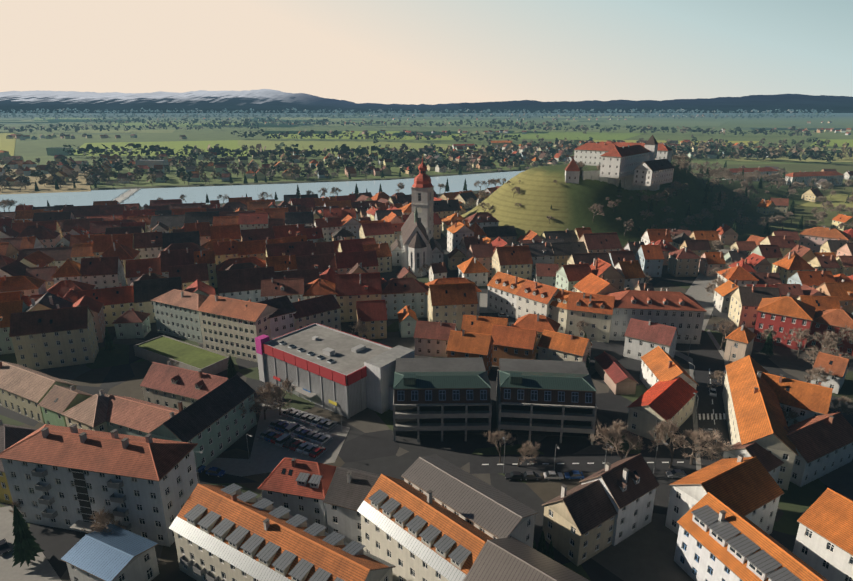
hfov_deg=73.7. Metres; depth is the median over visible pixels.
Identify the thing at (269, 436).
car
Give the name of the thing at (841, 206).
bare tree
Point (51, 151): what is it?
shore houses
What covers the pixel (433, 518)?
building dormer
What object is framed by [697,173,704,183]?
bare tree
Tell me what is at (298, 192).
conifer tree
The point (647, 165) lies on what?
castle
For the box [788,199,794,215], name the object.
conifer tree
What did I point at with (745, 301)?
old town houses
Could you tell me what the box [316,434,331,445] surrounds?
car
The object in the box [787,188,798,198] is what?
bare tree
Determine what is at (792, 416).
bare tree
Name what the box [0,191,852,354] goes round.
old town houses
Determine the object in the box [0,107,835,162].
plain woods
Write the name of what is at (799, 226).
conifer tree
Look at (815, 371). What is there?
bare tree
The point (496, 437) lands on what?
bare tree
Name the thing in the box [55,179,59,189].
conifer tree
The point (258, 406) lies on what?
bare tree
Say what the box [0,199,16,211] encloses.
bare tree
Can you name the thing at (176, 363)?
bare tree
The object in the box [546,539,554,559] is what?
conifer tree
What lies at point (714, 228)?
conifer tree
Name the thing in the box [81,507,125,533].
bare tree
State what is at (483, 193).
bare tree
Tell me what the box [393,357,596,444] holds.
parking garage
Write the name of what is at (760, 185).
conifer tree
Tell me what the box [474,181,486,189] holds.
bare tree
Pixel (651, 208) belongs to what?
conifer tree
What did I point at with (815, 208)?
bare tree
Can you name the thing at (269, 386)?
bare tree
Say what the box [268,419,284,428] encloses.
car
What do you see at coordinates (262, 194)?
bare tree
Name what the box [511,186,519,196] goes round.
bare tree
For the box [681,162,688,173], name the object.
bare tree
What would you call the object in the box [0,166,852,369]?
old town houses
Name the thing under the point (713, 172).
bare tree
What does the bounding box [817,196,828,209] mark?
bare tree
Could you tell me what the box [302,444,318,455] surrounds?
car
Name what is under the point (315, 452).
car
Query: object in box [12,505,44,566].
conifer tree
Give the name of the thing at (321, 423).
car
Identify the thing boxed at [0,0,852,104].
sky
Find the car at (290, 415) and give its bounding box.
[287,409,300,418]
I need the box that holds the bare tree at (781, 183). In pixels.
[776,181,787,188]
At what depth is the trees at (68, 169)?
762.72 m
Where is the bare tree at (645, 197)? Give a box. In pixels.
[640,195,649,207]
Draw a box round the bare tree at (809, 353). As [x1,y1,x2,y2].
[804,348,849,366]
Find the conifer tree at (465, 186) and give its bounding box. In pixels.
[463,178,466,190]
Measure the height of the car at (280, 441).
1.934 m
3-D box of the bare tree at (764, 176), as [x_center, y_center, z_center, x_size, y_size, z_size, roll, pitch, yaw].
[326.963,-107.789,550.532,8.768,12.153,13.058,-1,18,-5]
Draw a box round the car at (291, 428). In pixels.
[284,423,302,433]
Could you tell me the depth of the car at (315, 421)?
151.08 m
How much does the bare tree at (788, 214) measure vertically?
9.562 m
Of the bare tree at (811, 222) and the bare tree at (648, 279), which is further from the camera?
the bare tree at (811, 222)
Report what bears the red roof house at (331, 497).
on the ground
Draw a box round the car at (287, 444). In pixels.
[283,437,299,448]
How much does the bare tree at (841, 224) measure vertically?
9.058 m
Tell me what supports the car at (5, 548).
on the road surfaces
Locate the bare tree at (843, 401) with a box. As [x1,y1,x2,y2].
[829,396,852,414]
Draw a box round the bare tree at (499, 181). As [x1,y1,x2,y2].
[495,178,505,183]
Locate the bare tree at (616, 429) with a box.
[589,419,645,459]
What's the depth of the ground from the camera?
259.17 m
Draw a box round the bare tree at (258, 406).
[250,397,263,414]
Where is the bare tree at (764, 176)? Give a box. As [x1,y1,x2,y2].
[758,174,769,180]
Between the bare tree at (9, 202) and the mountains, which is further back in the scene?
the mountains
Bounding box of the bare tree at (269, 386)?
[255,381,286,419]
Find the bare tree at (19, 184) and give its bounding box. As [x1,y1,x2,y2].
[9,182,26,189]
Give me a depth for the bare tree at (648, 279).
256.20 m
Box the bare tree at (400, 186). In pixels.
[396,183,403,190]
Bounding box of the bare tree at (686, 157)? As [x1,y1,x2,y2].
[680,156,693,168]
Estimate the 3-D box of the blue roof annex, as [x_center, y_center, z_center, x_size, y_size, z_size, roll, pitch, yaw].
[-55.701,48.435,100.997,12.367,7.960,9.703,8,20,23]
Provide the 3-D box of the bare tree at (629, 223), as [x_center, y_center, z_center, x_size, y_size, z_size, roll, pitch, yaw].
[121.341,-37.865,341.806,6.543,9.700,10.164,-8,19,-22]
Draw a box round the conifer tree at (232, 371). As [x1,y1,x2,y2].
[226,356,236,378]
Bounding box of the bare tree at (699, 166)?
[694,164,704,171]
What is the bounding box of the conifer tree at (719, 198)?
[716,191,720,204]
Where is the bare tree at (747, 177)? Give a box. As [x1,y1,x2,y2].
[744,174,752,185]
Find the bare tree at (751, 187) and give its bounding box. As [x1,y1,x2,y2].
[743,184,757,197]
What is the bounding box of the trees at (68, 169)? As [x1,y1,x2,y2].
[0,140,799,185]
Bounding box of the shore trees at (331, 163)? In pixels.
[0,134,852,187]
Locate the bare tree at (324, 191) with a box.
[317,188,327,196]
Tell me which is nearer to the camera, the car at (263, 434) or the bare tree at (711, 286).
the car at (263, 434)
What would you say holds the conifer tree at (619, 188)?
on the ground
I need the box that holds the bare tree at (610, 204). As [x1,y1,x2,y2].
[608,200,617,208]
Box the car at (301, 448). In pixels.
[296,442,312,452]
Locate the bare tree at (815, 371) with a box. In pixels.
[803,366,834,385]
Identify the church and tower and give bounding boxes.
[391,154,443,276]
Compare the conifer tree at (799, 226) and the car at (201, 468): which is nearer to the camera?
the car at (201, 468)
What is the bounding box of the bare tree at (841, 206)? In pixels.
[835,204,846,213]
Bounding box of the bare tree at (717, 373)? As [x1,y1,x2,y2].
[707,370,725,389]
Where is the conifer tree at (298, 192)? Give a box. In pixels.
[296,184,299,197]
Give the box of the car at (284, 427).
[280,422,291,432]
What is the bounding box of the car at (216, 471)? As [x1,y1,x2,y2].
[205,467,225,476]
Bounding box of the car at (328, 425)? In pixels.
[322,420,337,430]
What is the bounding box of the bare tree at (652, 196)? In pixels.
[650,193,666,205]
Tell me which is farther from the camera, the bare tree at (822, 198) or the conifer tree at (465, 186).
the conifer tree at (465, 186)
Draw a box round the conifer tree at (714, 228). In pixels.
[712,221,716,230]
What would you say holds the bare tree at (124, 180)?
on the ground
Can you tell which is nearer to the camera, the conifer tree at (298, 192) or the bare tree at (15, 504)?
the bare tree at (15, 504)
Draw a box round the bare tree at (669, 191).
[662,187,675,200]
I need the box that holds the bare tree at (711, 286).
[704,280,724,295]
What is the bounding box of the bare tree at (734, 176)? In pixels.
[730,174,741,183]
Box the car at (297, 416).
[293,411,307,420]
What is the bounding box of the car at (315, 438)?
[310,432,324,443]
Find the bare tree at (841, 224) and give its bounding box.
[838,222,847,230]
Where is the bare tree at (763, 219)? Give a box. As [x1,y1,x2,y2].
[756,216,773,228]
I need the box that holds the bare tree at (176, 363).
[166,358,180,366]
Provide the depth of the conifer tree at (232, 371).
165.73 m
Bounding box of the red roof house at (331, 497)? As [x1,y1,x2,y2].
[258,457,379,543]
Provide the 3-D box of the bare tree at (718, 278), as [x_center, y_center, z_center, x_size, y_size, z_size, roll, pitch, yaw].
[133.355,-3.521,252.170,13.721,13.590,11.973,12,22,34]
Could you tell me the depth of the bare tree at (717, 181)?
434.35 m
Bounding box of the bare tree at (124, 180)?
[115,178,132,184]
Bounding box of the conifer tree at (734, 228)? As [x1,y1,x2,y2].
[732,220,736,232]
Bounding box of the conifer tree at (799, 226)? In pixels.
[796,215,802,230]
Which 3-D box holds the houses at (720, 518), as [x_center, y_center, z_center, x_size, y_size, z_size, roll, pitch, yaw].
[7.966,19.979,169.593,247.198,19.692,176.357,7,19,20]
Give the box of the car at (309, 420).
[304,415,319,424]
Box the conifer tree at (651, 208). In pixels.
[648,200,653,211]
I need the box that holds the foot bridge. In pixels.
[111,184,140,203]
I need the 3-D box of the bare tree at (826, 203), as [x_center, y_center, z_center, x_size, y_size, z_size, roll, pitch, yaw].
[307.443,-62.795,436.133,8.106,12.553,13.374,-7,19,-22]
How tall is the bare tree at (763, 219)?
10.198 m
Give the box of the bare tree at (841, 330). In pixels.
[825,324,852,342]
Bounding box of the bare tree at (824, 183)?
[816,181,833,191]
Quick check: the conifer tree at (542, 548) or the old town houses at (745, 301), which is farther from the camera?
the old town houses at (745, 301)
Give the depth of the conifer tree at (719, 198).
418.97 m
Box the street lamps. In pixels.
[195,297,737,481]
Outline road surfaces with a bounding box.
[0,249,730,580]
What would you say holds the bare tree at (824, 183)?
on the ground
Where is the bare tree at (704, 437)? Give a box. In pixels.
[671,427,734,466]
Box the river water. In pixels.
[0,171,522,211]
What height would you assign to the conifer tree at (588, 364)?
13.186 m
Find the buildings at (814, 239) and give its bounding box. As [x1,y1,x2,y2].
[723,167,851,252]
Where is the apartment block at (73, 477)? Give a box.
[0,424,197,546]
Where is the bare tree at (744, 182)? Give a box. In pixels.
[740,180,748,187]
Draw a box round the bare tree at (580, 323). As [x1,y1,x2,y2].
[577,319,588,333]
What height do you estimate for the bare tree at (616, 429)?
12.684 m
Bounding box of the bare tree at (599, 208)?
[589,204,604,220]
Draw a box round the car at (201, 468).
[196,465,205,473]
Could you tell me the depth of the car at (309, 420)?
152.05 m
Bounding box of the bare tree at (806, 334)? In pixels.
[783,327,819,359]
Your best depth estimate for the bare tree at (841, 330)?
191.13 m
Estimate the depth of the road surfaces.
138.36 m
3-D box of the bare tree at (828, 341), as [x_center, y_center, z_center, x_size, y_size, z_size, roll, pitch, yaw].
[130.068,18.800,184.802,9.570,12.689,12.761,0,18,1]
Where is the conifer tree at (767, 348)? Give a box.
[759,330,773,355]
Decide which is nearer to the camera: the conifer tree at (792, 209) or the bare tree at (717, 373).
the bare tree at (717, 373)
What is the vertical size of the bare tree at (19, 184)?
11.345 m
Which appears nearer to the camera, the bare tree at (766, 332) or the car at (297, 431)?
the car at (297, 431)
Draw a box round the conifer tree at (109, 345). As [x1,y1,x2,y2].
[104,327,114,351]
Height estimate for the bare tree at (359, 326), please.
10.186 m
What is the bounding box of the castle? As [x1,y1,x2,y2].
[564,135,674,190]
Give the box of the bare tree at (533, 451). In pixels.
[517,441,539,466]
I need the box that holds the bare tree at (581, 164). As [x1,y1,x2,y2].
[578,161,586,175]
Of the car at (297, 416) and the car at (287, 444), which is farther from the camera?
the car at (297, 416)
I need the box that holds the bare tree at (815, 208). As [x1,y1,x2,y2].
[811,207,819,215]
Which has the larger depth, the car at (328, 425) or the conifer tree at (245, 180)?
the conifer tree at (245, 180)
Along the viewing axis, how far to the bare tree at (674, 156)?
425.30 m
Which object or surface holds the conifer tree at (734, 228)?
on the ground
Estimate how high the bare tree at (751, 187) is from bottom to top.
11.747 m
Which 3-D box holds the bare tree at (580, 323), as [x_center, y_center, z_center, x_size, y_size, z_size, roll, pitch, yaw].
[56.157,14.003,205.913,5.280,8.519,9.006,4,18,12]
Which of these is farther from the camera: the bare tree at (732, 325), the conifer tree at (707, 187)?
the conifer tree at (707, 187)
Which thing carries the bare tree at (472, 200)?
on the ground
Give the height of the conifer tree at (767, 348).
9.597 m
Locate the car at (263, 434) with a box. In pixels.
[258,429,274,439]
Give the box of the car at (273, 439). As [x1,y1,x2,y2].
[270,433,283,443]
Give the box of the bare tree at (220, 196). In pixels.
[216,195,228,202]
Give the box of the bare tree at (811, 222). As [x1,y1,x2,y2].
[804,219,819,227]
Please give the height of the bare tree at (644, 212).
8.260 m
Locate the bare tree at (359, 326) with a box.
[350,318,367,338]
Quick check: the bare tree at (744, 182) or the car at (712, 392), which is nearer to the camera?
the car at (712, 392)
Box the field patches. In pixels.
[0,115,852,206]
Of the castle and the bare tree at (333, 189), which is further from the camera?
the bare tree at (333, 189)
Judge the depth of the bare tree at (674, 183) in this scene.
396.66 m
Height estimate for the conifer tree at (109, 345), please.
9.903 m
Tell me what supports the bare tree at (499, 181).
on the ground
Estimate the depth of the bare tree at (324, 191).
510.98 m
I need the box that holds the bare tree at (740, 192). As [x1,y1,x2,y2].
[732,188,744,202]
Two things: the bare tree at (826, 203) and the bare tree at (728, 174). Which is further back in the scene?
the bare tree at (728, 174)
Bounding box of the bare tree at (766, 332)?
[759,328,780,346]
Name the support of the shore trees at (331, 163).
on the ground
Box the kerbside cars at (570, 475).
[498,305,725,480]
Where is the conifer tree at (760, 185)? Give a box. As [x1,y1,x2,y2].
[758,178,762,189]
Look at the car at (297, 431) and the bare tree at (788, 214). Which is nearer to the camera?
the car at (297, 431)
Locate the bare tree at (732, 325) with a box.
[711,320,737,349]
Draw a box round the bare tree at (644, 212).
[640,210,654,221]
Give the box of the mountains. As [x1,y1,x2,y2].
[0,89,852,112]
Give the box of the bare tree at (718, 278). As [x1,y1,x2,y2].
[711,268,732,284]
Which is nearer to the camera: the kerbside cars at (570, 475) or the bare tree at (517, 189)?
the kerbside cars at (570, 475)
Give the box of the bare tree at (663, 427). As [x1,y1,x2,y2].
[647,419,685,467]
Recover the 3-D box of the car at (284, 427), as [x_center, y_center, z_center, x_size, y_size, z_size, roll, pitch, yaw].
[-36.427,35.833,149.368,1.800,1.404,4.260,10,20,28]
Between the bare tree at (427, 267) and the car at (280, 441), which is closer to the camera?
the car at (280, 441)
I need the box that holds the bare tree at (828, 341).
[812,331,844,364]
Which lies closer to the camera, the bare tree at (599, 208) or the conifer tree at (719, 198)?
the bare tree at (599, 208)
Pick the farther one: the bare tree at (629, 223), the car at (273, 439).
the bare tree at (629, 223)
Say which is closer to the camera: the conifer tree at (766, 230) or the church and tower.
the church and tower
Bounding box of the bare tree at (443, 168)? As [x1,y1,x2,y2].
[439,166,451,172]
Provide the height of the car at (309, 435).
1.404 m
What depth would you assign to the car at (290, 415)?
154.70 m
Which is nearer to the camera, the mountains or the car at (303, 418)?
the car at (303, 418)
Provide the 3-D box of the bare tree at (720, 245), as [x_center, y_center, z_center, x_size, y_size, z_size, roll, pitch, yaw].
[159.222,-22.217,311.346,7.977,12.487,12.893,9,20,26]
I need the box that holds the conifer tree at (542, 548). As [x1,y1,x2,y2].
[536,531,546,554]
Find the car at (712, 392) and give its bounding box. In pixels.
[709,388,716,396]
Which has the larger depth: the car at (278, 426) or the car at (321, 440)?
the car at (278, 426)
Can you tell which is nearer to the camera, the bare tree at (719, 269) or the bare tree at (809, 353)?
the bare tree at (809, 353)
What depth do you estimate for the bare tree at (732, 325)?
196.87 m
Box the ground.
[0,113,852,580]
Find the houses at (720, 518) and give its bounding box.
[0,270,852,580]
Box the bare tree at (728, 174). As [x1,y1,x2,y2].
[720,171,732,182]
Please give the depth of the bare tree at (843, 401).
148.67 m
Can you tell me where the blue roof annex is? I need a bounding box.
[61,523,159,580]
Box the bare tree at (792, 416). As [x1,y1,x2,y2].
[781,404,799,423]
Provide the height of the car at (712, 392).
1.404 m
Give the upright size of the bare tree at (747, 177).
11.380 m
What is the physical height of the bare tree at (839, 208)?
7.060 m
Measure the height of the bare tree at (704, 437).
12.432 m
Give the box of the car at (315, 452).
[309,446,325,457]
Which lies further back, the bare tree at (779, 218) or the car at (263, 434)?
the bare tree at (779, 218)
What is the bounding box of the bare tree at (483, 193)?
[478,190,488,203]
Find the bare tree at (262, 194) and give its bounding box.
[258,192,272,199]
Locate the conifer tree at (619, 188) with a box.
[617,180,621,192]
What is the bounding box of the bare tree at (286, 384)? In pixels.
[256,378,296,414]
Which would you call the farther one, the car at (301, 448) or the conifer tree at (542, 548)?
the car at (301, 448)
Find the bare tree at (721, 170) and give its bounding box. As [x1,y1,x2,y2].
[714,167,726,178]
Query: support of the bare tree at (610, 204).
on the ground
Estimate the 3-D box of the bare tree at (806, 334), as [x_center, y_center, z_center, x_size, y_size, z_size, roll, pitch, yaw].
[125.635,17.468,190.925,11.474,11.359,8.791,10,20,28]
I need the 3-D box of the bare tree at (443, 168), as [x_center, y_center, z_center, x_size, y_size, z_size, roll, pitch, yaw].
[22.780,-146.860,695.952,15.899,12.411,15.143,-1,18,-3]
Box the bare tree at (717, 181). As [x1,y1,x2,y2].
[705,178,721,191]
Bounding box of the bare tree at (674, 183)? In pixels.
[668,181,683,195]
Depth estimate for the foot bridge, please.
523.23 m
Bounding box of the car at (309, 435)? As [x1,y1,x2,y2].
[304,430,318,440]
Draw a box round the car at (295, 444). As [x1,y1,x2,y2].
[289,439,305,450]
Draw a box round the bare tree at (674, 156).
[671,154,681,164]
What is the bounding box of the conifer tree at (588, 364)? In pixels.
[584,333,590,368]
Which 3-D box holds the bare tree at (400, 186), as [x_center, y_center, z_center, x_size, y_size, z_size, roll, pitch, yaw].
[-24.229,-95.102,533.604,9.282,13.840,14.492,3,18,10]
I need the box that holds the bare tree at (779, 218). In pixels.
[772,215,786,229]
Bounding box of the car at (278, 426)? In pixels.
[274,421,288,430]
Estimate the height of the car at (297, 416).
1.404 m
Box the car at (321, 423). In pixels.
[316,418,331,428]
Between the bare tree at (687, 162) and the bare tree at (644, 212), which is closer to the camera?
the bare tree at (644, 212)
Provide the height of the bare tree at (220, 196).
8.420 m
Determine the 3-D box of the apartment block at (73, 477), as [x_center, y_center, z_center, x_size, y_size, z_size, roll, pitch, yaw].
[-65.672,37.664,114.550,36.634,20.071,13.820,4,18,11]
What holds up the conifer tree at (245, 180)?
on the ground
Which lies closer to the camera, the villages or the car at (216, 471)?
the car at (216, 471)
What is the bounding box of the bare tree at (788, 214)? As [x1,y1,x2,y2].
[784,211,794,222]
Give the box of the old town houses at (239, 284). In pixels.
[0,191,852,326]
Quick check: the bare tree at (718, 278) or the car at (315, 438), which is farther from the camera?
the bare tree at (718, 278)
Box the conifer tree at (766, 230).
[764,223,768,234]
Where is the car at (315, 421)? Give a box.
[310,417,324,426]
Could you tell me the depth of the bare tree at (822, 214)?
400.44 m
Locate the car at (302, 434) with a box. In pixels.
[297,428,312,438]
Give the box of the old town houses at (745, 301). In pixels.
[0,186,852,329]
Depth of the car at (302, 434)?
145.53 m
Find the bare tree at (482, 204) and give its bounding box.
[477,202,492,211]
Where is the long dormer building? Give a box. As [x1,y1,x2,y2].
[169,483,395,580]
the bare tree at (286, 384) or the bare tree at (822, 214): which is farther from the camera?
the bare tree at (822, 214)
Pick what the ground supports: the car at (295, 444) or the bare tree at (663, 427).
the bare tree at (663, 427)
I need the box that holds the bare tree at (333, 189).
[330,187,341,195]
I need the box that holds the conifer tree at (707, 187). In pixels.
[704,179,709,191]
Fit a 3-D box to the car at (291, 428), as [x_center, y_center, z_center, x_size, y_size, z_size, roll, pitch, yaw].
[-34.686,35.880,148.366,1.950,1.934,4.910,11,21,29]
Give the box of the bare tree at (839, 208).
[831,207,843,214]
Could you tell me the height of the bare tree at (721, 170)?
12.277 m
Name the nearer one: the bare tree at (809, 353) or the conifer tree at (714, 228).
the bare tree at (809, 353)
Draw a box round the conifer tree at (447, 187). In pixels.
[445,178,449,190]
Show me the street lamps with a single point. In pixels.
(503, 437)
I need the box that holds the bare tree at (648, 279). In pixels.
[643,272,652,282]
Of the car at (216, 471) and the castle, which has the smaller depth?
the car at (216, 471)
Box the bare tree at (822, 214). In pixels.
[814,211,828,222]
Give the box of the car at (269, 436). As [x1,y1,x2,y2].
[264,431,280,441]
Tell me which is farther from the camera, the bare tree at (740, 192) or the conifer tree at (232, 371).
the bare tree at (740, 192)
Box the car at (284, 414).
[281,408,295,416]
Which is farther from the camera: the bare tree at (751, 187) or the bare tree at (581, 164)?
the bare tree at (751, 187)
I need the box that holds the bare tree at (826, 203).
[821,201,833,212]
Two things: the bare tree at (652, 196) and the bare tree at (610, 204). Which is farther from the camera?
the bare tree at (652, 196)
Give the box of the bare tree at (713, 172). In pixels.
[707,169,718,180]
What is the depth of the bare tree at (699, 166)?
503.76 m
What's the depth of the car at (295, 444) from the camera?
140.78 m
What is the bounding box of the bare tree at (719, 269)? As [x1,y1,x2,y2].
[708,267,723,276]
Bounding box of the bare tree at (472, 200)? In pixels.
[467,198,474,209]
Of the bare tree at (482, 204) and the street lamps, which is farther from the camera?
the bare tree at (482, 204)
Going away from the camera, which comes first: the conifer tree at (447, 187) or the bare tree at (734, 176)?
the bare tree at (734, 176)
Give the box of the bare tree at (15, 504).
[7,502,22,515]
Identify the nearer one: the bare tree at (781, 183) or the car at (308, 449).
the car at (308, 449)
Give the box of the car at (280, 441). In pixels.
[275,433,294,446]
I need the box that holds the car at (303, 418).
[298,413,312,422]
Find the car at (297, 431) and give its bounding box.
[292,426,306,436]
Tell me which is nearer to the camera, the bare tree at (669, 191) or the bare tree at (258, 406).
the bare tree at (258, 406)
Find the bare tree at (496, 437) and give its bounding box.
[483,429,516,462]
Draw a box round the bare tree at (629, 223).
[624,221,633,234]
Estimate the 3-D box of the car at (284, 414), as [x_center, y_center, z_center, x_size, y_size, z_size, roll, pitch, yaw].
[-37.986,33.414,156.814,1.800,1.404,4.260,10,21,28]
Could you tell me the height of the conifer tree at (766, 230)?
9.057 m
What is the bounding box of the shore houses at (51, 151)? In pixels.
[0,140,785,181]
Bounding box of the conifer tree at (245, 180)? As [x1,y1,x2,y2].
[243,173,247,183]
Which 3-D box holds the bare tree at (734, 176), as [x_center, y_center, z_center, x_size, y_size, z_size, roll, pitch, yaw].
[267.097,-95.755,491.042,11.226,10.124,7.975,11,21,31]
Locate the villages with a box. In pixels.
[6,114,851,139]
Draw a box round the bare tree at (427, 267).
[418,264,429,277]
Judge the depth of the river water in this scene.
570.63 m
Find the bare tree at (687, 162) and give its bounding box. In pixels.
[674,160,688,165]
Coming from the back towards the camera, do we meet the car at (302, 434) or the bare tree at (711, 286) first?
the bare tree at (711, 286)
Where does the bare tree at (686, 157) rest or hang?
on the ground
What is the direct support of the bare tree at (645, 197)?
on the ground
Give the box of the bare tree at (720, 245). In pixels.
[711,240,723,251]
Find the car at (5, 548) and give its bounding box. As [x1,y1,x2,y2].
[0,538,10,555]

